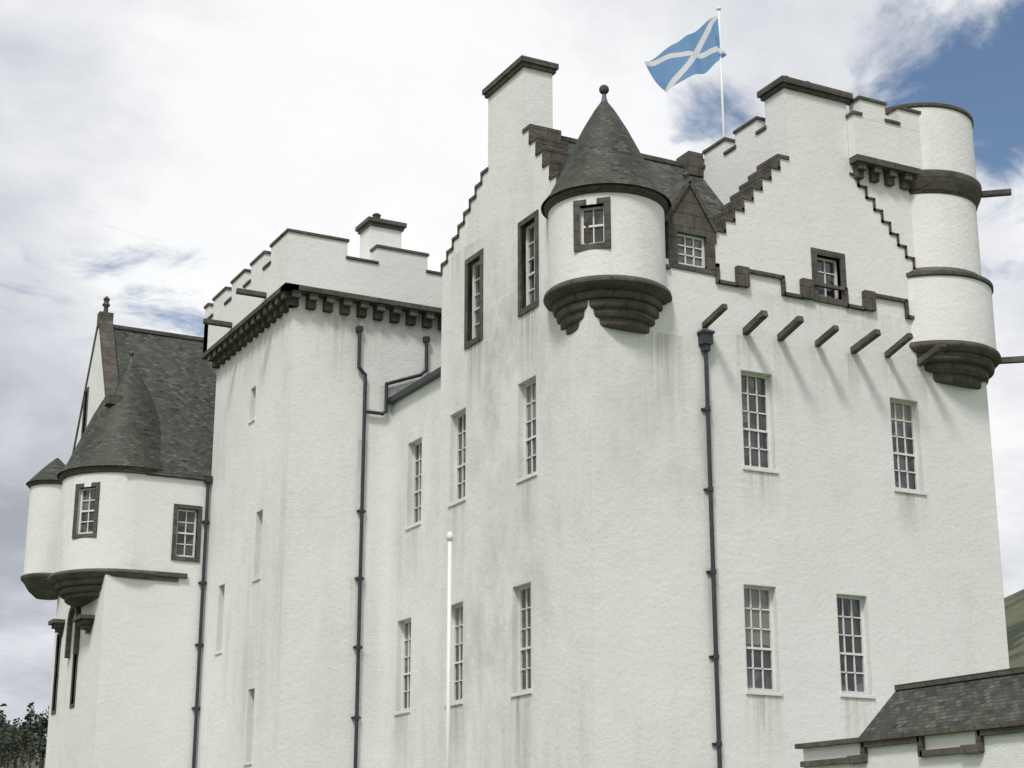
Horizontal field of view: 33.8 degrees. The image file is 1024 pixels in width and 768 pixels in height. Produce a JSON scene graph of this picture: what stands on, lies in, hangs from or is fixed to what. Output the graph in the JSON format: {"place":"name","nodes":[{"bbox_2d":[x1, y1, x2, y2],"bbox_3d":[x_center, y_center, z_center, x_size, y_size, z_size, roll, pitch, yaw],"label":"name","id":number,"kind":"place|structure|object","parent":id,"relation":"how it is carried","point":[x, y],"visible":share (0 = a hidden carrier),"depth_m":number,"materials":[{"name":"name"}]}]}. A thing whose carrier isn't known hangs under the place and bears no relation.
{"place":"outdoors","nodes":[
{"label":"outdoors","id":0,"kind":"place"},
{"bbox_2d":[23,107,996,574],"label":"turret walls","id":1,"kind":"structure","parent":0,"point":[945,229],"depth_m":42.01,"materials":[{"name":"white paint"}]},
{"bbox_2d":[26,101,671,485],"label":"conical turret roofs","id":2,"kind":"structure","parent":1,"relation":"on","point":[125,430],"depth_m":49.98,"materials":[{"name":"grey stone"}]},
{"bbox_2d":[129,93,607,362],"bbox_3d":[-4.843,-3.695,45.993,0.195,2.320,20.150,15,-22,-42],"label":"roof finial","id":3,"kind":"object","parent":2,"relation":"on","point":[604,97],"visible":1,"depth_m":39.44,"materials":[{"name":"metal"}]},
{"bbox_2d":[0,0,1023,738],"label":"sky","id":4,"kind":"structure","parent":0,"point":[151,151],"materials":[{"name":"white"}]},
{"bbox_2d":[1,589,1023,767],"bbox_3d":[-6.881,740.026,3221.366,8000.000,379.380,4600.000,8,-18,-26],"label":"hills","id":5,"kind":"structure","parent":0,"point":[1014,609],"depth_m":1732.21,"materials":[{"name":"green plant"}]},
{"bbox_2d":[0,702,48,767],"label":"treeline","id":6,"kind":"object","parent":5,"relation":"on","point":[42,731],"depth_m":1006.41,"materials":[{"name":"green plant"}]},
{"bbox_2d":[45,67,1009,767],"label":"castle walls","id":7,"kind":"structure","parent":0,"point":[595,533],"depth_m":40.46,"materials":[{"name":"white paint"}]},
{"bbox_2d":[113,142,723,479],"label":"roof","id":8,"kind":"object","parent":7,"relation":"on","point":[178,376],"visible":0.17,"depth_m":52.60,"materials":[{"name":"grey stone"}]},
{"bbox_2d":[192,325,721,767],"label":"drainpipes","id":9,"kind":"object","parent":7,"relation":"attached to","point":[705,339],"visible":1,"depth_m":44.64,"materials":[{"name":"black metal"}]},
{"bbox_2d":[78,206,918,709],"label":"window frames","id":10,"kind":"structure","parent":7,"relation":"in","point":[758,448],"depth_m":39.04,"materials":[{"name":"white wood"}]},
{"bbox_2d":[81,209,915,708],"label":"window panes","id":11,"kind":"structure","parent":10,"relation":"in","point":[183,547],"depth_m":38.64,"materials":[{"name":"grey glass"}]},
{"bbox_2d":[214,417,926,765],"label":"window sills","id":12,"kind":"structure","parent":7,"relation":"attached to","point":[749,692],"depth_m":38.20,"materials":[{"name":"white stone"}]},
{"bbox_2d":[665,186,715,275],"bbox_3d":[4.052,-3.566,38.892,1.260,2.150,0.330,8,-18,-26],"label":"dormer","id":13,"kind":"object","parent":7,"relation":"attached to","point":[687,217],"visible":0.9,"depth_m":38.74,"materials":[{"name":"grey stone"}]},
{"bbox_2d":[803,731,1023,767],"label":"wing walls","id":14,"kind":"structure","parent":0,"point":[1004,750],"depth_m":29.71,"materials":[{"name":"white paint"}]},
{"bbox_2d":[795,666,1023,766],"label":"outbuilding stone trim","id":15,"kind":"structure","parent":14,"relation":"on","point":[980,730],"depth_m":30.11,"materials":[{"name":"grey stone"}]},
{"bbox_2d":[859,673,1023,736],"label":"outbuilding roof","id":16,"kind":"structure","parent":14,"relation":"on","point":[982,701],"depth_m":29.98,"materials":[{"name":"grey stone"}]},
{"label":"ground","id":17,"kind":"structure","parent":0,"visible":0},
{"bbox_2d":[445,532,453,767],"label":"white pole","id":18,"kind":"object","parent":17,"relation":"on","point":[449,536],"visible":1,"depth_m":35.82,"materials":[{"name":"white metal"}]},
{"bbox_2d":[21,55,1023,714],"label":"stone trim","id":19,"kind":"structure","parent":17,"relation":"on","point":[627,303],"depth_m":41.73,"materials":[{"name":"grey stone"}]},
{"bbox_2d":[716,6,724,136],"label":"flagpole","id":20,"kind":"object","parent":19,"relation":"on","point":[718,8],"visible":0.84,"depth_m":46.99,"materials":[{"name":"white metal"}]},
{"bbox_2d":[645,15,725,92],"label":"flag","id":21,"kind":"object","parent":20,"relation":"attached to","point":[699,51],"visible":1,"depth_m":47.21,"materials":[{"name":"fabric"}]}
]}

